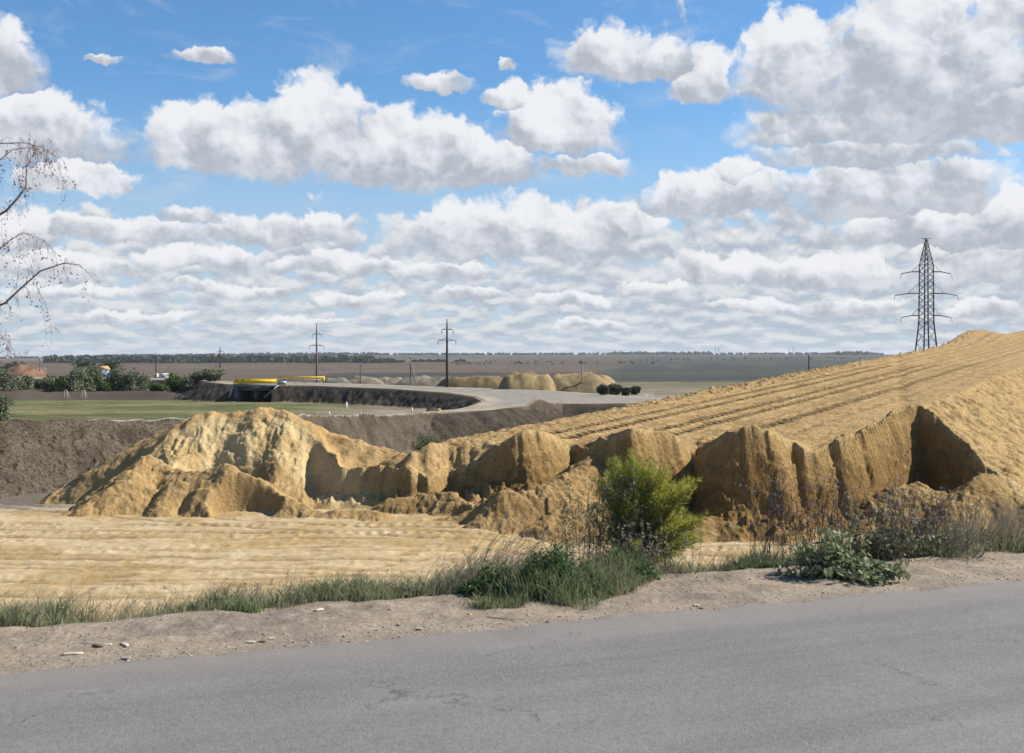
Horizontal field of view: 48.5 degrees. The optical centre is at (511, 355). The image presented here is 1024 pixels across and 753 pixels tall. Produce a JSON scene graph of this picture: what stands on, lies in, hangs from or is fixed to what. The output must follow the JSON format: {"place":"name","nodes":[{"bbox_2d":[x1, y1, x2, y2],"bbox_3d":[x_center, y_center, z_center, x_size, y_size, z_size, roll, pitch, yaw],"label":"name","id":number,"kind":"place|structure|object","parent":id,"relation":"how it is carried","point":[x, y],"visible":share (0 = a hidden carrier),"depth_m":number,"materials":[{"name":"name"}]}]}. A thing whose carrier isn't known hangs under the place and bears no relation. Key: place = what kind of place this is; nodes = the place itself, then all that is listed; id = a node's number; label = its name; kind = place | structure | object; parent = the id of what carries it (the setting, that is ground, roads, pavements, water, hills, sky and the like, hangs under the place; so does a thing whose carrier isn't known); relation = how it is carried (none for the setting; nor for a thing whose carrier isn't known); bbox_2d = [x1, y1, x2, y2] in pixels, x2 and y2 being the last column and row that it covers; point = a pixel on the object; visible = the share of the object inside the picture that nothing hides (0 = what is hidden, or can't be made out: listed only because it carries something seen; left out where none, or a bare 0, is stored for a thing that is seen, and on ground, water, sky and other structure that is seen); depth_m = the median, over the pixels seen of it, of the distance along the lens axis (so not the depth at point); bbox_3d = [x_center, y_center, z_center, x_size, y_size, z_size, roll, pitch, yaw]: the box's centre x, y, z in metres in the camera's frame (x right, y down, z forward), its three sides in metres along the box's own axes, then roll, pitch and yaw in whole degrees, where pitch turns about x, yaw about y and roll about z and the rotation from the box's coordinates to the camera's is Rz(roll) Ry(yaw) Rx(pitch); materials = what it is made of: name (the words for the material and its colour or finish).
{"place":"outdoors","nodes":[
{"label":"outdoors","id":0,"kind":"place"},
{"bbox_2d":[0,398,562,498],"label":"soil bank","id":1,"kind":"structure","parent":0,"point":[46,456],"depth_m":68.31,"materials":[{"name":"soil"}]},
{"bbox_2d":[415,435,442,449],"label":"scrub bush","id":2,"kind":"object","parent":1,"relation":"on","point":[425,440],"visible":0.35,"depth_m":84.01,"materials":[{"name":"green plant"}]},
{"bbox_2d":[473,427,483,434],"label":"scrub bush","id":3,"kind":"object","parent":1,"relation":"on","point":[481,430],"visible":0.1,"depth_m":119.81,"materials":[{"name":"green plant"}]},
{"bbox_2d":[0,379,623,448],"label":"road bank","id":4,"kind":"structure","parent":0,"point":[445,427],"depth_m":202.93,"materials":[{"name":"soil"}]},
{"bbox_2d":[178,377,194,389],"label":"olive tree","id":5,"kind":"object","parent":4,"relation":"on","point":[188,383],"visible":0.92,"depth_m":296.94,"materials":[{"name":"green plant"}]},
{"bbox_2d":[310,323,322,382],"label":"power pole","id":6,"kind":"object","parent":4,"relation":"on","point":[316,345],"visible":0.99,"depth_m":295.89,"materials":[{"name":"metal"}]},
{"bbox_2d":[34,377,662,415],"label":"road","id":7,"kind":"structure","parent":0,"point":[494,398],"depth_m":193.09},
{"bbox_2d":[274,377,324,383],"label":"guardrail","id":8,"kind":"object","parent":7,"relation":"on","point":[304,379],"visible":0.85,"depth_m":275.95,"materials":[{"name":"yellow metal"}]},
{"bbox_2d":[438,322,455,386],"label":"power pole","id":9,"kind":"object","parent":7,"relation":"on","point":[447,329],"visible":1,"depth_m":243.81,"materials":[{"name":"metal"}]},
{"bbox_2d":[1,383,708,421],"bbox_3d":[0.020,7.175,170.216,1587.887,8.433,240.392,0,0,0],"label":"field","id":10,"kind":"structure","parent":0,"point":[113,410],"depth_m":192.18,"materials":[{"name":"green plant"}]},
{"bbox_2d":[0,394,14,420],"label":"silver bush","id":11,"kind":"object","parent":10,"relation":"on","point":[4,405],"visible":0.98,"depth_m":69.94,"materials":[{"name":"green plant"}]},
{"bbox_2d":[228,379,287,401],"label":"road bridge","id":12,"kind":"structure","parent":10,"relation":"on","point":[243,387],"depth_m":261.57,"materials":[{"name":"concrete"}]},
{"bbox_2d":[408,357,417,385],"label":"strutted pole","id":13,"kind":"object","parent":10,"relation":"on","point":[410,358],"visible":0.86,"depth_m":269.89,"materials":[{"name":"concrete"}]},
{"bbox_2d":[425,408,436,411],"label":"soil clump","id":14,"kind":"object","parent":10,"relation":"on","point":[431,409],"visible":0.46,"depth_m":140.34,"materials":[{"name":"soil"}]},
{"bbox_2d":[436,375,501,388],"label":"sand heap","id":15,"kind":"object","parent":10,"relation":"on","point":[478,381],"visible":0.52,"depth_m":250.10,"materials":[{"name":"beige sand"}]},
{"bbox_2d":[498,371,555,390],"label":"sand heap","id":16,"kind":"object","parent":10,"relation":"on","point":[529,380],"visible":0.69,"depth_m":229.68,"materials":[{"name":"beige sand"}]},
{"bbox_2d":[550,372,609,393],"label":"sand heap","id":17,"kind":"object","parent":10,"relation":"on","point":[569,382],"visible":0.48,"depth_m":232.45,"materials":[{"name":"beige sand"}]},
{"bbox_2d":[580,360,584,382],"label":"utility pole","id":18,"kind":"object","parent":10,"relation":"on","point":[582,361],"visible":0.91,"depth_m":231.92,"materials":[{"name":"concrete"}]},
{"bbox_2d":[596,383,609,394],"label":"dark bush","id":19,"kind":"object","parent":10,"relation":"on","point":[603,389],"visible":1,"depth_m":195.34,"materials":[{"name":"green plant"}]},
{"bbox_2d":[597,374,618,392],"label":"sand heap","id":20,"kind":"object","parent":10,"relation":"on","point":[610,380],"visible":0.23,"depth_m":237.87,"materials":[{"name":"beige sand"}]},
{"bbox_2d":[607,383,622,394],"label":"dark bush","id":21,"kind":"object","parent":10,"relation":"on","point":[615,389],"visible":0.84,"depth_m":199.82,"materials":[{"name":"green plant"}]},
{"bbox_2d":[621,387,630,395],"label":"dark bush","id":22,"kind":"object","parent":10,"relation":"on","point":[625,391],"visible":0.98,"depth_m":198.69,"materials":[{"name":"green plant"}]},
{"bbox_2d":[630,385,640,394],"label":"dark bush","id":23,"kind":"object","parent":10,"relation":"on","point":[635,390],"visible":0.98,"depth_m":201.47,"materials":[{"name":"green plant"}]},
{"bbox_2d":[894,238,958,350],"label":"lattice pylon","id":24,"kind":"object","parent":10,"relation":"on","point":[927,291],"visible":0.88,"depth_m":231.86,"materials":[{"name":"metal"}]},
{"bbox_2d":[0,354,893,399],"bbox_3d":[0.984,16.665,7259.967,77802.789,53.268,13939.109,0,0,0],"label":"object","id":25,"kind":"structure","parent":0,"point":[692,372],"depth_m":1245.57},
{"bbox_2d":[1,360,22,368],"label":"tree","id":26,"kind":"object","parent":25,"relation":"on","point":[10,365],"visible":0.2,"depth_m":599.40,"materials":[{"name":"green plant"}]},
{"bbox_2d":[0,365,29,390],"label":"olive tree","id":27,"kind":"object","parent":25,"relation":"on","point":[4,383],"visible":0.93,"depth_m":299.81,"materials":[{"name":"green plant"}]},
{"bbox_2d":[14,374,34,389],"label":"olive tree","id":28,"kind":"object","parent":25,"relation":"on","point":[27,378],"visible":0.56,"depth_m":310.92,"materials":[{"name":"green plant"}]},
{"bbox_2d":[9,364,45,376],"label":"earth heap","id":29,"kind":"object","parent":25,"relation":"on","point":[33,371],"visible":0.46,"depth_m":415.99,"materials":[{"name":"soil"}]},
{"bbox_2d":[32,379,43,389],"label":"green bush","id":30,"kind":"object","parent":25,"relation":"on","point":[37,382],"visible":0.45,"depth_m":316.26,"materials":[{"name":"green plant"}]},
{"bbox_2d":[40,374,57,390],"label":"olive tree","id":31,"kind":"object","parent":25,"relation":"on","point":[47,383],"visible":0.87,"depth_m":301.06,"materials":[{"name":"green plant"}]},
{"bbox_2d":[53,374,72,390],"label":"green bush","id":32,"kind":"object","parent":25,"relation":"on","point":[61,380],"visible":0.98,"depth_m":297.53,"materials":[{"name":"green plant"}]},
{"bbox_2d":[62,367,89,390],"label":"olive tree","id":33,"kind":"object","parent":25,"relation":"on","point":[76,376],"visible":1,"depth_m":299.25,"materials":[{"name":"green plant"}]},
{"bbox_2d":[69,359,95,370],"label":"tree","id":34,"kind":"object","parent":25,"relation":"on","point":[79,363],"visible":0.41,"depth_m":559.17,"materials":[{"name":"green plant"}]},
{"bbox_2d":[76,364,102,389],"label":"olive tree","id":35,"kind":"object","parent":25,"relation":"on","point":[91,370],"visible":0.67,"depth_m":305.78,"materials":[{"name":"green plant"}]},
{"bbox_2d":[93,374,112,390],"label":"green bush","id":36,"kind":"object","parent":25,"relation":"on","point":[103,384],"visible":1,"depth_m":299.47,"materials":[{"name":"green plant"}]},
{"bbox_2d":[99,366,110,377],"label":"house","id":37,"kind":"structure","parent":25,"relation":"on","point":[106,369],"depth_m":428.78,"materials":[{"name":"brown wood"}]},
{"bbox_2d":[96,360,123,376],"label":"tree","id":38,"kind":"object","parent":25,"relation":"on","point":[110,364],"visible":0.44,"depth_m":578.80,"materials":[{"name":"green plant"}]},
{"bbox_2d":[104,364,127,390],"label":"olive tree","id":39,"kind":"object","parent":25,"relation":"on","point":[116,372],"visible":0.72,"depth_m":302.83,"materials":[{"name":"green plant"}]},
{"bbox_2d":[118,372,137,390],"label":"olive tree","id":40,"kind":"object","parent":25,"relation":"on","point":[129,381],"visible":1,"depth_m":298.60,"materials":[{"name":"green plant"}]},
{"bbox_2d":[127,368,151,390],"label":"olive tree","id":41,"kind":"object","parent":25,"relation":"on","point":[142,382],"visible":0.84,"depth_m":304.12,"materials":[{"name":"green plant"}]},
{"bbox_2d":[151,355,160,377],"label":"power pole","id":42,"kind":"object","parent":25,"relation":"on","point":[155,356],"visible":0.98,"depth_m":479.93,"materials":[{"name":"concrete"}]},
{"bbox_2d":[149,382,169,390],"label":"green bush","id":43,"kind":"object","parent":25,"relation":"on","point":[161,386],"visible":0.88,"depth_m":298.25,"materials":[{"name":"green plant"}]},
{"bbox_2d":[163,373,188,390],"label":"green bush","id":44,"kind":"object","parent":25,"relation":"on","point":[174,381],"visible":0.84,"depth_m":301.46,"materials":[{"name":"green plant"}]},
{"bbox_2d":[189,371,204,381],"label":"olive tree","id":45,"kind":"object","parent":25,"relation":"on","point":[195,376],"visible":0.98,"depth_m":300.37,"materials":[{"name":"green plant"}]},
{"bbox_2d":[199,366,226,380],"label":"olive tree","id":46,"kind":"object","parent":25,"relation":"on","point":[210,374],"visible":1,"depth_m":299.34,"materials":[{"name":"green plant"}]},
{"bbox_2d":[215,348,225,380],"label":"power pole","id":47,"kind":"object","parent":25,"relation":"on","point":[220,351],"visible":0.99,"depth_m":419.89,"materials":[{"name":"concrete"}]},
{"bbox_2d":[43,354,465,362],"bbox_3d":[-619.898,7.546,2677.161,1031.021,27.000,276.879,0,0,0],"label":"woodland","id":48,"kind":"object","parent":25,"relation":"on","point":[203,358],"visible":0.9,"depth_m":2581.80,"materials":[{"name":"green plant"}]},
{"bbox_2d":[322,377,351,383],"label":"spoil heap","id":49,"kind":"object","parent":25,"relation":"on","point":[337,380],"visible":0.35,"depth_m":338.12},
{"bbox_2d":[347,376,384,384],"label":"spoil heap","id":50,"kind":"object","parent":25,"relation":"on","point":[364,380],"visible":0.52,"depth_m":342.84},
{"bbox_2d":[378,377,401,384],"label":"spoil heap","id":51,"kind":"object","parent":25,"relation":"on","point":[388,381],"visible":0.34,"depth_m":347.60,"materials":[{"name":"beige soil"}]},
{"bbox_2d":[395,375,450,386],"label":"spoil heap","id":52,"kind":"object","parent":25,"relation":"on","point":[424,380],"visible":0.38,"depth_m":327.14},
{"bbox_2d":[0,350,883,358],"bbox_3d":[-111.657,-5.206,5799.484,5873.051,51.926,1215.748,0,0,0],"label":"ridge trees","id":53,"kind":"object","parent":25,"relation":"on","point":[597,353],"visible":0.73,"depth_m":6116.67,"materials":[{"name":"green plant"}]},
{"bbox_2d":[400,357,860,364],"bbox_3d":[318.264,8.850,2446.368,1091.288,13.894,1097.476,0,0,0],"label":"hedgerow","id":54,"kind":"object","parent":25,"relation":"on","point":[597,362],"visible":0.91,"depth_m":1948.81,"materials":[{"name":"green plant"}]},
{"bbox_2d":[808,354,809,369],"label":"utility pole","id":55,"kind":"object","parent":25,"relation":"on","point":[808,361],"visible":0.65,"depth_m":329.85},
{"bbox_2d":[0,581,1023,752],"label":"road","id":56,"kind":"structure","parent":0,"point":[939,670],"depth_m":5.29,"materials":[{"name":"grey asphalt"}]},
{"bbox_2d":[0,403,1023,621],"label":"pit floor","id":57,"kind":"structure","parent":0,"point":[145,554],"depth_m":35.70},
{"bbox_2d":[32,407,398,520],"bbox_3d":[-13.601,6.263,53.682,18.512,7.917,24.225,0,0,0],"label":"sand mound","id":58,"kind":"object","parent":57,"relation":"on","point":[284,463],"visible":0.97,"depth_m":47.48,"materials":[{"name":"beige sand"}]},
{"bbox_2d":[0,547,1023,673],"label":"verge","id":59,"kind":"structure","parent":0,"point":[212,630],"depth_m":6.99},
{"bbox_2d":[0,137,98,381],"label":"drooping tree","id":60,"kind":"object","parent":59,"relation":"on","point":[6,210],"visible":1,"depth_m":9.66,"materials":[{"name":"brown plant"}]},
{"bbox_2d":[62,652,82,654],"bbox_3d":[-2.344,1.587,6.069,0.109,0.018,0.031,0,0,-8],"label":"wood chip","id":61,"kind":"object","parent":59,"relation":"on","point":[73,653],"visible":1,"depth_m":6.06,"materials":[{"name":"beige wood"}]},
{"bbox_2d":[92,643,103,646],"bbox_3d":[-2.262,1.580,6.213,0.083,0.021,0.038,0,0,25],"label":"bark piece","id":62,"kind":"object","parent":59,"relation":"on","point":[97,645],"visible":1,"depth_m":6.20,"materials":[{"name":"brown wood"}]},
{"bbox_2d":[53,583,181,622],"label":"dry grass tuft","id":63,"kind":"object","parent":59,"relation":"on","point":[109,604],"visible":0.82,"depth_m":7.41,"materials":[{"name":"green plant"}]},
{"bbox_2d":[191,569,317,609],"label":"dry grass tuft","id":64,"kind":"object","parent":59,"relation":"on","point":[257,600],"visible":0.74,"depth_m":7.59,"materials":[{"name":"green plant"}]},
{"bbox_2d":[339,569,434,598],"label":"dry grass tuft","id":65,"kind":"object","parent":59,"relation":"on","point":[389,584],"visible":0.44,"depth_m":7.94,"materials":[{"name":"plant"}]},
{"bbox_2d":[385,583,436,599],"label":"grass tuft","id":66,"kind":"object","parent":59,"relation":"on","point":[406,591],"visible":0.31,"depth_m":7.95,"materials":[{"name":"green plant"}]},
{"bbox_2d":[420,546,526,595],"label":"dry grass tuft","id":67,"kind":"object","parent":59,"relation":"on","point":[456,574],"visible":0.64,"depth_m":7.95,"materials":[{"name":"plant"}]},
{"bbox_2d":[452,559,518,599],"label":"herb clump","id":68,"kind":"object","parent":59,"relation":"on","point":[471,588],"visible":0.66,"depth_m":7.65,"materials":[{"name":"green plant"}]},
{"bbox_2d":[460,509,617,579],"bbox_3d":[0.203,1.377,8.098,1.151,0.581,0.587,0,0,0],"label":"dry grass tuft","id":69,"kind":"object","parent":59,"relation":"on","point":[514,551],"visible":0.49,"depth_m":8.06,"materials":[{"name":"beige plant"}]},
{"bbox_2d":[502,535,603,599],"bbox_3d":[0.281,1.417,7.686,0.737,0.447,0.621,0,0,0],"label":"herb clump","id":70,"kind":"object","parent":59,"relation":"on","point":[563,558],"visible":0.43,"depth_m":7.60,"materials":[{"name":"green plant"}]},
{"bbox_2d":[532,534,614,566],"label":"dry grass tuft","id":71,"kind":"object","parent":59,"relation":"on","point":[591,553],"visible":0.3,"depth_m":8.17,"materials":[{"name":"plant"}]},
{"bbox_2d":[556,478,614,563],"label":"dry weed","id":72,"kind":"object","parent":59,"relation":"on","point":[572,524],"visible":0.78,"depth_m":8.61,"materials":[{"name":"brown plant"}]},
{"bbox_2d":[575,457,664,560],"bbox_3d":[0.821,1.272,8.710,0.729,1.013,0.529,0,0,0],"label":"dry weed","id":73,"kind":"object","parent":59,"relation":"on","point":[599,537],"visible":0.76,"depth_m":8.70,"materials":[{"name":"brown plant"}]},
{"bbox_2d":[592,536,661,580],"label":"herb clump","id":74,"kind":"object","parent":59,"relation":"on","point":[646,565],"visible":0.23,"depth_m":8.15,"materials":[{"name":"green plant"}]},
{"bbox_2d":[584,513,679,573],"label":"dry weed","id":75,"kind":"object","parent":59,"relation":"on","point":[629,533],"visible":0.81,"depth_m":8.31,"materials":[{"name":"brown plant"}]},
{"bbox_2d":[591,447,711,565],"bbox_3d":[1.084,1.213,8.869,0.949,1.020,0.634,0,0,0],"label":"feathery bush","id":76,"kind":"object","parent":59,"relation":"on","point":[669,500],"visible":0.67,"depth_m":8.84,"materials":[{"name":"green plant"}]},
{"bbox_2d":[623,521,733,575],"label":"dry weed","id":77,"kind":"object","parent":59,"relation":"on","point":[669,549],"visible":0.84,"depth_m":8.55,"materials":[{"name":"brown plant"}]},
{"bbox_2d":[686,542,774,571],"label":"dry grass tuft","id":78,"kind":"object","parent":59,"relation":"on","point":[727,560],"visible":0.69,"depth_m":9.09,"materials":[{"name":"plant"}]},
{"bbox_2d":[734,458,819,561],"bbox_3d":[2.223,1.299,9.267,0.730,0.930,0.667,0,0,-21],"label":"flowering weed","id":79,"kind":"object","parent":59,"relation":"on","point":[779,508],"visible":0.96,"depth_m":9.27,"materials":[{"name":"brown plant"}]},
{"bbox_2d":[775,524,871,578],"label":"broad leaved plant","id":80,"kind":"object","parent":59,"relation":"on","point":[815,564],"visible":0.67,"depth_m":8.25,"materials":[{"name":"green plant"}]},
{"bbox_2d":[787,467,876,556],"bbox_3d":[2.554,1.264,9.250,0.774,0.815,0.719,0,0,0],"label":"flowering weed","id":81,"kind":"object","parent":59,"relation":"on","point":[836,508],"visible":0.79,"depth_m":9.21,"materials":[{"name":"brown plant"}]},
{"bbox_2d":[816,525,872,550],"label":"broad leaved plant","id":82,"kind":"object","parent":59,"relation":"on","point":[852,534],"depth_m":9.89,"materials":[{"name":"green plant"}]},
{"bbox_2d":[824,554,912,584],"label":"broad leaved plant","id":83,"kind":"object","parent":59,"relation":"on","point":[872,571],"visible":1,"depth_m":8.04,"materials":[{"name":"green plant"}]},
{"bbox_2d":[807,485,931,564],"bbox_3d":[2.792,1.321,8.928,0.969,0.613,0.720,0,0,0],"label":"flowering weed","id":84,"kind":"object","parent":59,"relation":"on","point":[858,533],"visible":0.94,"depth_m":8.93,"materials":[{"name":"brown plant"}]},
{"bbox_2d":[844,511,941,559],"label":"broad leaved plant","id":85,"kind":"object","parent":59,"relation":"on","point":[904,554],"visible":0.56,"depth_m":9.17,"materials":[{"name":"green plant"}]},
{"bbox_2d":[866,474,974,558],"bbox_3d":[3.259,1.303,9.296,0.892,0.649,0.679,0,0,-39],"label":"flowering weed","id":86,"kind":"object","parent":59,"relation":"on","point":[930,518],"visible":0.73,"depth_m":9.27,"materials":[{"name":"brown plant"}]},
{"bbox_2d":[879,514,1000,559],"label":"dry weed","id":87,"kind":"object","parent":59,"relation":"on","point":[968,539],"visible":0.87,"depth_m":9.13,"materials":[{"name":"brown plant"}]},
{"bbox_2d":[922,480,983,536],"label":"flowering weed","id":88,"kind":"object","parent":59,"relation":"on","point":[964,507],"visible":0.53,"depth_m":9.86,"materials":[{"name":"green plant"}]},
{"bbox_2d":[921,506,1022,553],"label":"dry grass tuft","id":89,"kind":"object","parent":59,"relation":"on","point":[960,530],"visible":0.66,"depth_m":9.38,"materials":[{"name":"plant"}]},
{"bbox_2d":[950,485,1023,552],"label":"dry grass tuft","id":90,"kind":"object","parent":59,"relation":"on","point":[1004,527],"visible":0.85,"depth_m":9.52,"materials":[{"name":"brown plant"}]},
{"bbox_2d":[979,490,1023,549],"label":"dry grass tuft","id":91,"kind":"object","parent":59,"relation":"on","point":[1021,523],"visible":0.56,"depth_m":9.59,"materials":[{"name":"plant"}]},
{"bbox_2d":[0,526,1023,626],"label":"grass","id":92,"kind":"structure","parent":0,"point":[250,606],"depth_m":7.60,"materials":[{"name":"green plant"}]},
{"bbox_2d":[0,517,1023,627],"bbox_3d":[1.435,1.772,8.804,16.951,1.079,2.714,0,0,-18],"label":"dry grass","id":93,"kind":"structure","parent":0,"point":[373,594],"depth_m":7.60,"materials":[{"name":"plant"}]},
{"bbox_2d":[0,0,1023,357],"label":"sky","id":94,"kind":"structure","parent":0,"point":[519,176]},
{"bbox_2d":[398,329,1023,546],"bbox_3d":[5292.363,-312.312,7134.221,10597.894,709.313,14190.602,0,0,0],"label":"embankment","id":95,"kind":"structure","parent":0,"point":[950,414],"depth_m":46.80,"materials":[{"name":"beige sand"}]},
{"bbox_2d":[926,526,964,549],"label":"broad leaved plant","id":96,"kind":"object","parent":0,"point":[947,536],"visible":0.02,"depth_m":9.52,"materials":[{"name":"green plant"}]}
]}

